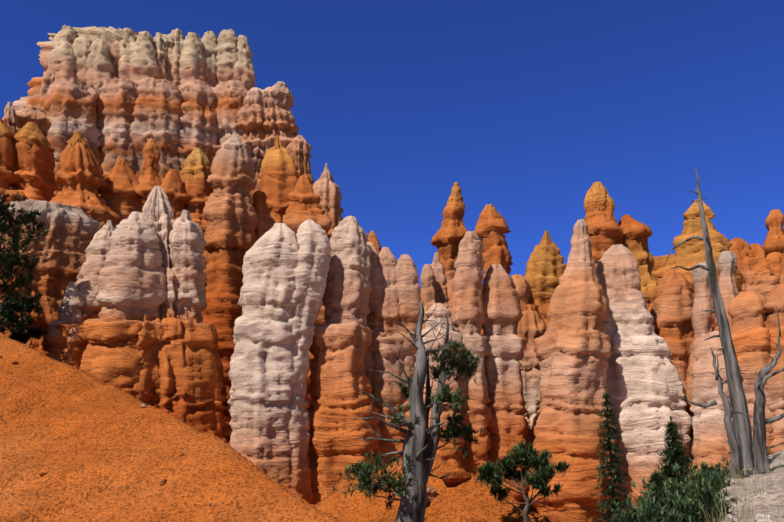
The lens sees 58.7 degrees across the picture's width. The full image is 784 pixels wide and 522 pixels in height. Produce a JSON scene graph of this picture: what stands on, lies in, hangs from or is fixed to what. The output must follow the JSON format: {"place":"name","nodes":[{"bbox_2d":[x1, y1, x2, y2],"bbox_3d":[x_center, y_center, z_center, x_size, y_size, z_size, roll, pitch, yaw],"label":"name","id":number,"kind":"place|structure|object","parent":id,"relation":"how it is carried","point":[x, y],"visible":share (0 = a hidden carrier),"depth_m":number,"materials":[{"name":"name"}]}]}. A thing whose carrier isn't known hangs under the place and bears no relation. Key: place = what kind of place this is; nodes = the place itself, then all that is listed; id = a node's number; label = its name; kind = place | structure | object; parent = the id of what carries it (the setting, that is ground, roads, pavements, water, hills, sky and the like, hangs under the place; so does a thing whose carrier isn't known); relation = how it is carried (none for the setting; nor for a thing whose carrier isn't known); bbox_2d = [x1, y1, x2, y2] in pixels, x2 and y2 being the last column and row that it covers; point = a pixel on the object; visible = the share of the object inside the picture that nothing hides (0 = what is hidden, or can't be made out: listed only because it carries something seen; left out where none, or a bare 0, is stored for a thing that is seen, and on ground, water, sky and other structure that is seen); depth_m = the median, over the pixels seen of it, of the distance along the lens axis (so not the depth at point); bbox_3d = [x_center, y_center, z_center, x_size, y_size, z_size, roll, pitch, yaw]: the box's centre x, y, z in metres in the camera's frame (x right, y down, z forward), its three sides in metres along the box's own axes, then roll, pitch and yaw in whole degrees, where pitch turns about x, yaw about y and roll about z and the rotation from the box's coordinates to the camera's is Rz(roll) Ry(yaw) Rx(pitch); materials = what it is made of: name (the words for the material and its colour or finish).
{"place":"outdoors","nodes":[
{"label":"outdoors","id":0,"kind":"place"},
{"bbox_2d":[0,332,783,521],"bbox_3d":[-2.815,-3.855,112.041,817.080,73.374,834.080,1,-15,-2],"label":"sandy ground","id":1,"kind":"structure","parent":0,"point":[95,448],"depth_m":14.76,"materials":[{"name":"orange sand"}]},
{"bbox_2d":[0,118,15,189],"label":"hoodoo rock","id":2,"kind":"object","parent":1,"relation":"on","point":[7,158],"visible":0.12,"depth_m":44.92,"materials":[{"name":"orange stone"}]},
{"bbox_2d":[2,102,17,189],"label":"hoodoo rock","id":3,"kind":"object","parent":1,"relation":"on","point":[9,119],"visible":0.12,"depth_m":55.49,"materials":[{"name":"beige stone"}]},
{"bbox_2d":[0,188,27,205],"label":"hoodoo rock","id":4,"kind":"object","parent":1,"relation":"on","point":[14,193],"visible":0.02,"depth_m":35.58,"materials":[{"name":"orange stone"}]},
{"bbox_2d":[0,193,52,346],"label":"juniper tree","id":5,"kind":"object","parent":1,"relation":"on","point":[9,309],"visible":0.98,"depth_m":26.72,"materials":[{"name":"green plant"}]},
{"bbox_2d":[16,106,50,136],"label":"hoodoo rock","id":6,"kind":"object","parent":1,"relation":"on","point":[39,117],"visible":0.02,"depth_m":57.40,"materials":[{"name":"beige stone"}]},
{"bbox_2d":[10,122,58,201],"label":"hoodoo rock","id":7,"kind":"object","parent":1,"relation":"on","point":[33,167],"visible":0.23,"depth_m":45.55,"materials":[{"name":"orange stone"}]},
{"bbox_2d":[22,64,54,114],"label":"hoodoo rock","id":8,"kind":"object","parent":1,"relation":"on","point":[39,100],"visible":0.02,"depth_m":60.82,"materials":[{"name":"stone"}]},
{"bbox_2d":[0,199,99,355],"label":"hoodoo rock","id":9,"kind":"object","parent":1,"relation":"on","point":[60,252],"visible":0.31,"depth_m":33.35,"materials":[{"name":"stone"}]},
{"bbox_2d":[48,25,77,83],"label":"hoodoo rock","id":10,"kind":"object","parent":1,"relation":"on","point":[62,58],"visible":0.5,"depth_m":61.25,"materials":[{"name":"beige stone"}]},
{"bbox_2d":[45,282,85,368],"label":"hoodoo rock","id":11,"kind":"object","parent":1,"relation":"on","point":[69,351],"visible":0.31,"depth_m":27.30,"materials":[{"name":"stone"}]},
{"bbox_2d":[43,76,102,195],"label":"hoodoo rock","id":12,"kind":"object","parent":1,"relation":"on","point":[69,105],"visible":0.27,"depth_m":58.35,"materials":[{"name":"beige stone"}]},
{"bbox_2d":[41,220,114,356],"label":"hoodoo rock","id":13,"kind":"object","parent":1,"relation":"on","point":[96,251],"visible":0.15,"depth_m":28.57,"materials":[{"name":"beige stone"}]},
{"bbox_2d":[72,35,92,81],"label":"hoodoo rock","id":14,"kind":"object","parent":1,"relation":"on","point":[81,45],"visible":0.4,"depth_m":61.91,"materials":[{"name":"beige stone"}]},
{"bbox_2d":[49,131,121,231],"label":"hoodoo rock","id":15,"kind":"object","parent":1,"relation":"on","point":[80,178],"visible":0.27,"depth_m":44.97,"materials":[{"name":"orange stone"}]},
{"bbox_2d":[12,73,177,112],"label":"hoodoo rock","id":16,"kind":"object","parent":1,"relation":"on","point":[34,84],"depth_m":61.71,"materials":[{"name":"stone"}]},
{"bbox_2d":[85,38,112,98],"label":"hoodoo rock","id":17,"kind":"object","parent":1,"relation":"on","point":[98,62],"visible":0.46,"depth_m":61.75,"materials":[{"name":"beige stone"}]},
{"bbox_2d":[96,77,138,179],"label":"hoodoo rock","id":18,"kind":"object","parent":1,"relation":"on","point":[115,101],"visible":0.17,"depth_m":59.95,"materials":[{"name":"beige stone"}]},
{"bbox_2d":[98,158,142,219],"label":"hoodoo rock","id":19,"kind":"object","parent":1,"relation":"on","point":[117,192],"visible":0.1,"depth_m":47.27,"materials":[{"name":"orange stone"}]},
{"bbox_2d":[37,26,205,80],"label":"hoodoo rock","id":20,"kind":"object","parent":1,"relation":"on","point":[111,36],"visible":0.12,"depth_m":64.16,"materials":[{"name":"beige stone"}]},
{"bbox_2d":[80,211,166,405],"bbox_3d":[-10.242,5.291,26.585,3.110,15.112,3.611,-12,-19,39],"label":"hoodoo rock","id":21,"kind":"object","parent":1,"relation":"on","point":[132,278],"visible":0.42,"depth_m":26.75,"materials":[{"name":"beige stone"}]},
{"bbox_2d":[111,34,138,80],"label":"hoodoo rock","id":22,"kind":"object","parent":1,"relation":"on","point":[124,64],"visible":0.21,"depth_m":63.30,"materials":[{"name":"beige stone"}]},
{"bbox_2d":[130,31,159,82],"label":"hoodoo rock","id":23,"kind":"object","parent":1,"relation":"on","point":[143,61],"visible":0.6,"depth_m":63.43,"materials":[{"name":"beige stone"}]},
{"bbox_2d":[135,138,161,207],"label":"hoodoo rock","id":24,"kind":"object","parent":1,"relation":"on","point":[149,180],"visible":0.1,"depth_m":49.48,"materials":[{"name":"orange stone"}]},
{"bbox_2d":[127,77,182,181],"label":"hoodoo rock","id":25,"kind":"object","parent":1,"relation":"on","point":[157,113],"visible":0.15,"depth_m":60.65,"materials":[{"name":"beige stone"}]},
{"bbox_2d":[154,32,166,37],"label":"hoodoo rock","id":26,"kind":"object","parent":1,"relation":"on","point":[161,34],"visible":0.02,"depth_m":66.47,"materials":[{"name":"beige stone"}]},
{"bbox_2d":[161,169,188,219],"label":"hoodoo rock","id":27,"kind":"object","parent":1,"relation":"on","point":[173,189],"visible":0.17,"depth_m":48.48,"materials":[{"name":"orange stone"}]},
{"bbox_2d":[165,28,184,88],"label":"hoodoo rock","id":28,"kind":"object","parent":1,"relation":"on","point":[176,35],"visible":0.19,"depth_m":65.29,"materials":[{"name":"beige stone"}]},
{"bbox_2d":[127,186,232,442],"bbox_3d":[-9.221,4.894,27.917,6.961,16.595,5.456,4,-16,-15],"label":"hoodoo rock","id":29,"kind":"object","parent":1,"relation":"on","point":[157,209],"visible":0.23,"depth_m":26.85,"materials":[{"name":"stone"}]},
{"bbox_2d":[156,210,228,437],"bbox_3d":[-8.038,5.383,27.525,3.869,15.442,3.726,1,-15,-2],"label":"hoodoo rock","id":30,"kind":"object","parent":1,"relation":"on","point":[196,375],"visible":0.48,"depth_m":27.55,"materials":[{"name":"stone"}]},
{"bbox_2d":[178,32,207,89],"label":"hoodoo rock","id":31,"kind":"object","parent":1,"relation":"on","point":[191,62],"visible":0.33,"depth_m":64.93,"materials":[{"name":"beige stone"}]},
{"bbox_2d":[179,148,213,294],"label":"hoodoo rock","id":32,"kind":"object","parent":1,"relation":"on","point":[195,172],"visible":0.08,"depth_m":49.66,"materials":[{"name":"orange stone"}]},
{"bbox_2d":[176,79,217,178],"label":"hoodoo rock","id":33,"kind":"object","parent":1,"relation":"on","point":[198,119],"visible":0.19,"depth_m":62.31,"materials":[{"name":"beige stone"}]},
{"bbox_2d":[201,31,218,86],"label":"hoodoo rock","id":34,"kind":"object","parent":1,"relation":"on","point":[209,42],"visible":0.19,"depth_m":66.67,"materials":[{"name":"beige stone"}]},
{"bbox_2d":[214,29,237,84],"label":"hoodoo rock","id":35,"kind":"object","parent":1,"relation":"on","point":[226,50],"visible":0.31,"depth_m":66.81,"materials":[{"name":"beige stone"}]},
{"bbox_2d":[201,137,257,410],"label":"hoodoo rock","id":36,"kind":"object","parent":1,"relation":"on","point":[230,216],"visible":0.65,"depth_m":44.42,"materials":[{"name":"orange stone"}]},
{"bbox_2d":[211,80,250,151],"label":"hoodoo rock","id":37,"kind":"object","parent":1,"relation":"on","point":[229,99],"visible":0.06,"depth_m":63.46,"materials":[{"name":"beige stone"}]},
{"bbox_2d":[231,35,255,88],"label":"hoodoo rock","id":38,"kind":"object","parent":1,"relation":"on","point":[244,69],"visible":0.35,"depth_m":66.70,"materials":[{"name":"beige stone"}]},
{"bbox_2d":[235,87,265,180],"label":"hoodoo rock","id":39,"kind":"object","parent":1,"relation":"on","point":[251,114],"visible":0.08,"depth_m":62.39,"materials":[{"name":"beige stone"}]},
{"bbox_2d":[227,223,299,492],"bbox_3d":[-4.931,5.558,26.758,3.063,14.701,2.312,1,-15,-2],"label":"hoodoo rock","id":40,"kind":"object","parent":1,"relation":"on","point":[262,374],"visible":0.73,"depth_m":26.57,"materials":[{"name":"beige stone"}]},
{"bbox_2d":[252,190,275,240],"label":"hoodoo rock","id":41,"kind":"object","parent":1,"relation":"on","point":[266,222],"visible":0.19,"depth_m":47.63,"materials":[{"name":"orange stone"}]},
{"bbox_2d":[241,81,309,197],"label":"hoodoo rock","id":42,"kind":"object","parent":1,"relation":"on","point":[279,117],"visible":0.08,"depth_m":62.86,"materials":[{"name":"beige stone"}]},
{"bbox_2d":[258,136,299,222],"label":"hoodoo rock","id":43,"kind":"object","parent":1,"relation":"on","point":[278,176],"visible":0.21,"depth_m":51.08,"materials":[{"name":"orange stone"}]},
{"bbox_2d":[286,135,313,186],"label":"hoodoo rock","id":44,"kind":"object","parent":1,"relation":"on","point":[299,147],"visible":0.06,"depth_m":60.98,"materials":[{"name":"beige stone"}]},
{"bbox_2d":[276,219,331,502],"bbox_3d":[-3.877,5.493,26.971,2.662,14.933,1.951,9,-17,-30],"label":"hoodoo rock","id":45,"kind":"object","parent":1,"relation":"on","point":[311,268],"visible":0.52,"depth_m":27.28,"materials":[{"name":"beige stone"}]},
{"bbox_2d":[280,175,331,407],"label":"hoodoo rock","id":46,"kind":"object","parent":1,"relation":"on","point":[303,199],"visible":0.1,"depth_m":48.04,"materials":[{"name":"orange stone"}]},
{"bbox_2d":[313,163,343,305],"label":"hoodoo rock","id":47,"kind":"object","parent":1,"relation":"on","point":[326,188],"visible":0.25,"depth_m":58.05,"materials":[{"name":"beige stone"}]},
{"bbox_2d":[307,216,379,504],"bbox_3d":[-1.978,5.545,28.261,3.780,15.511,2.981,-3,-15,10],"label":"hoodoo rock","id":48,"kind":"object","parent":1,"relation":"on","point":[342,339],"visible":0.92,"depth_m":27.58,"materials":[{"name":"orange stone"}]},
{"bbox_2d":[367,231,380,252],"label":"hoodoo rock","id":49,"kind":"object","parent":1,"relation":"on","point":[372,237],"visible":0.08,"depth_m":35.01,"materials":[{"name":"orange stone"}]},
{"bbox_2d":[364,242,392,457],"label":"hoodoo rock","id":50,"kind":"object","parent":1,"relation":"on","point":[375,294],"visible":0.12,"depth_m":29.78,"materials":[{"name":"brown stone"}]},
{"bbox_2d":[371,247,411,469],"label":"hoodoo rock","id":51,"kind":"object","parent":1,"relation":"on","point":[386,310],"visible":0.42,"depth_m":29.08,"materials":[{"name":"stone"}]},
{"bbox_2d":[0,348,783,521],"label":"rubble rocks","id":52,"kind":"object","parent":1,"relation":"on","point":[459,477],"visible":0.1,"depth_m":15.56,"materials":[{"name":"orange stone"}]},
{"bbox_2d":[392,254,421,429],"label":"hoodoo rock","id":53,"kind":"object","parent":1,"relation":"on","point":[408,290],"visible":0.21,"depth_m":29.91,"materials":[{"name":"beige stone"}]},
{"bbox_2d":[331,298,483,521],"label":"pine tree","id":54,"kind":"object","parent":1,"relation":"on","point":[419,449],"visible":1,"depth_m":11.03,"materials":[{"name":"grey wood"}]},
{"bbox_2d":[415,264,437,366],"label":"hoodoo rock","id":55,"kind":"object","parent":1,"relation":"on","point":[429,299],"visible":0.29,"depth_m":34.43,"materials":[{"name":"beige stone"}]},
{"bbox_2d":[431,252,448,308],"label":"hoodoo rock","id":56,"kind":"object","parent":1,"relation":"on","point":[440,278],"visible":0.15,"depth_m":35.43,"materials":[{"name":"beige stone"}]},
{"bbox_2d":[421,303,464,467],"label":"hoodoo rock","id":57,"kind":"object","parent":1,"relation":"on","point":[446,452],"visible":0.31,"depth_m":29.22,"materials":[{"name":"stone"}]},
{"bbox_2d":[431,182,467,303],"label":"hoodoo rock","id":58,"kind":"object","parent":1,"relation":"on","point":[447,237],"visible":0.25,"depth_m":43.16,"materials":[{"name":"orange stone"}]},
{"bbox_2d":[448,231,491,482],"bbox_3d":[3.134,6.125,30.314,2.400,15.431,2.180,1,-15,-2],"label":"hoodoo rock","id":59,"kind":"object","parent":1,"relation":"on","point":[467,284],"visible":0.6,"depth_m":30.51,"materials":[{"name":"stone"}]},
{"bbox_2d":[474,204,512,334],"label":"hoodoo rock","id":60,"kind":"object","parent":1,"relation":"on","point":[491,228],"visible":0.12,"depth_m":40.84,"materials":[{"name":"orange stone"}]},
{"bbox_2d":[482,264,529,502],"bbox_3d":[4.736,7.009,30.984,2.646,14.099,2.367,1,-15,-2],"label":"hoodoo rock","id":61,"kind":"object","parent":1,"relation":"on","point":[508,424],"visible":0.58,"depth_m":30.90,"materials":[{"name":"stone"}]},
{"bbox_2d":[512,274,529,415],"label":"hoodoo rock","id":62,"kind":"object","parent":1,"relation":"on","point":[521,283],"visible":0.04,"depth_m":37.74,"materials":[{"name":"orange stone"}]},
{"bbox_2d":[474,440,572,521],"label":"pine tree","id":63,"kind":"object","parent":1,"relation":"on","point":[543,476],"visible":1,"depth_m":13.52,"materials":[{"name":"green plant"}]},
{"bbox_2d":[517,304,546,513],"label":"hoodoo rock","id":64,"kind":"object","parent":1,"relation":"on","point":[531,325],"visible":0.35,"depth_m":36.29,"materials":[{"name":"stone"}]},
{"bbox_2d":[524,230,565,326],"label":"hoodoo rock","id":65,"kind":"object","parent":1,"relation":"on","point":[545,268],"visible":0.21,"depth_m":38.49,"materials":[{"name":"stone"}]},
{"bbox_2d":[528,219,619,521],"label":"hoodoo rock","id":66,"kind":"object","parent":1,"relation":"on","point":[573,350],"visible":0.79,"depth_m":28.65,"materials":[{"name":"orange stone"}]},
{"bbox_2d":[583,182,619,273],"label":"hoodoo rock","id":67,"kind":"object","parent":1,"relation":"on","point":[602,229],"visible":0.12,"depth_m":41.39,"materials":[{"name":"orange stone"}]},
{"bbox_2d":[587,384,634,521],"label":"conifer tree","id":68,"kind":"object","parent":1,"relation":"on","point":[612,486],"visible":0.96,"depth_m":15.68,"materials":[{"name":"green plant"}]},
{"bbox_2d":[605,194,622,244],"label":"hoodoo rock","id":69,"kind":"object","parent":1,"relation":"on","point":[610,207],"visible":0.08,"depth_m":41.92,"materials":[{"name":"orange stone"}]},
{"bbox_2d":[618,214,658,311],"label":"hoodoo rock","id":70,"kind":"object","parent":1,"relation":"on","point":[635,237],"visible":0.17,"depth_m":41.44,"materials":[{"name":"orange stone"}]},
{"bbox_2d":[597,244,692,520],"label":"hoodoo rock","id":71,"kind":"object","parent":1,"relation":"on","point":[645,386],"visible":0.56,"depth_m":29.82,"materials":[{"name":"white stone"}]},
{"bbox_2d":[642,469,667,513],"bbox_3d":[4.516,4.309,11.638,1.275,1.612,1.362,1,-15,-2],"label":"conifer tree","id":72,"kind":"object","parent":1,"relation":"on","point":[656,477],"visible":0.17,"depth_m":11.74,"materials":[{"name":"green plant"}]},
{"bbox_2d":[651,254,675,281],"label":"hoodoo rock","id":73,"kind":"object","parent":1,"relation":"on","point":[659,269],"depth_m":44.88,"materials":[{"name":"orange stone"}]},
{"bbox_2d":[650,272,693,393],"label":"hoodoo rock","id":74,"kind":"object","parent":1,"relation":"on","point":[673,302],"visible":0.21,"depth_m":32.22,"materials":[{"name":"orange stone"}]},
{"bbox_2d":[652,416,696,496],"bbox_3d":[5.499,4.247,13.494,1.660,2.476,1.576,11,-19,-36],"label":"conifer tree","id":75,"kind":"object","parent":1,"relation":"on","point":[676,452],"visible":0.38,"depth_m":13.56,"materials":[{"name":"green plant"}]},
{"bbox_2d":[610,456,751,521],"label":"shrubs","id":76,"kind":"object","parent":1,"relation":"on","point":[679,508],"visible":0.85,"depth_m":7.39,"materials":[{"name":"green plant"}]},
{"bbox_2d":[685,262,714,459],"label":"hoodoo rock","id":77,"kind":"object","parent":1,"relation":"on","point":[702,321],"visible":0.35,"depth_m":31.42,"materials":[{"name":"beige stone"}]},
{"bbox_2d":[688,463,713,501],"bbox_3d":[5.504,4.045,11.968,1.148,1.139,1.068,1,-15,-2],"label":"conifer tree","id":78,"kind":"object","parent":1,"relation":"on","point":[706,466],"visible":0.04,"depth_m":12.03,"materials":[{"name":"green plant"}]},
{"bbox_2d":[673,200,743,331],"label":"hoodoo rock","id":79,"kind":"object","parent":1,"relation":"on","point":[690,254],"visible":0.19,"depth_m":37.25,"materials":[{"name":"orange stone"}]},
{"bbox_2d":[664,169,753,468],"bbox_3d":[5.875,1.109,13.093,1.199,6.083,0.844,-6,-16,20],"label":"dead tree","id":80,"kind":"object","parent":1,"relation":"on","point":[742,427],"visible":0.98,"depth_m":12.77,"materials":[{"name":"grey wood"}]},
{"bbox_2d":[687,331,740,480],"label":"hoodoo rock","id":81,"kind":"object","parent":1,"relation":"on","point":[710,444],"visible":0.5,"depth_m":28.24,"materials":[{"name":"beige stone"}]},
{"bbox_2d":[679,347,752,477],"bbox_3d":[5.139,2.560,10.991,0.543,2.365,0.971,12,-19,-37],"label":"dead tree","id":82,"kind":"object","parent":1,"relation":"on","point":[734,449],"visible":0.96,"depth_m":10.79,"materials":[{"name":"grey wood"}]},
{"bbox_2d":[713,251,738,330],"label":"hoodoo rock","id":83,"kind":"object","parent":1,"relation":"on","point":[726,265],"visible":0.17,"depth_m":31.41,"materials":[{"name":"beige stone"}]},
{"bbox_2d":[699,445,783,521],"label":"grass tufts","id":84,"kind":"object","parent":1,"relation":"on","point":[744,511],"visible":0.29,"depth_m":6.53,"materials":[{"name":"beige plant"}]},
{"bbox_2d":[729,237,757,292],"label":"hoodoo rock","id":85,"kind":"object","parent":1,"relation":"on","point":[741,250],"visible":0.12,"depth_m":38.24,"materials":[{"name":"orange stone"}]},
{"bbox_2d":[727,290,776,452],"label":"hoodoo rock","id":86,"kind":"object","parent":1,"relation":"on","point":[747,311],"visible":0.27,"depth_m":28.85,"materials":[{"name":"orange stone"}]},
{"bbox_2d":[746,243,779,295],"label":"hoodoo rock","id":87,"kind":"object","parent":1,"relation":"on","point":[764,281],"visible":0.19,"depth_m":37.54,"materials":[{"name":"orange stone"}]},
{"bbox_2d":[752,307,783,473],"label":"dead tree","id":88,"kind":"object","parent":1,"relation":"on","point":[759,447],"visible":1,"depth_m":11.47,"materials":[{"name":"grey wood"}]},
{"bbox_2d":[761,209,783,256],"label":"hoodoo rock","id":89,"kind":"object","parent":1,"relation":"on","point":[774,239],"visible":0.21,"depth_m":45.32,"materials":[{"name":"orange stone"}]},
{"bbox_2d":[764,283,783,454],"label":"hoodoo rock","id":90,"kind":"object","parent":1,"relation":"on","point":[774,296],"visible":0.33,"depth_m":28.33,"materials":[{"name":"orange stone"}]},
{"bbox_2d":[766,252,783,283],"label":"hoodoo rock","id":91,"kind":"object","parent":1,"relation":"on","point":[775,260],"visible":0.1,"depth_m":38.39,"materials":[{"name":"orange stone"}]},
{"bbox_2d":[0,0,783,287],"label":"sky","id":92,"kind":"structure","parent":0,"point":[524,105],"materials":[{"name":"blue"}]}
]}

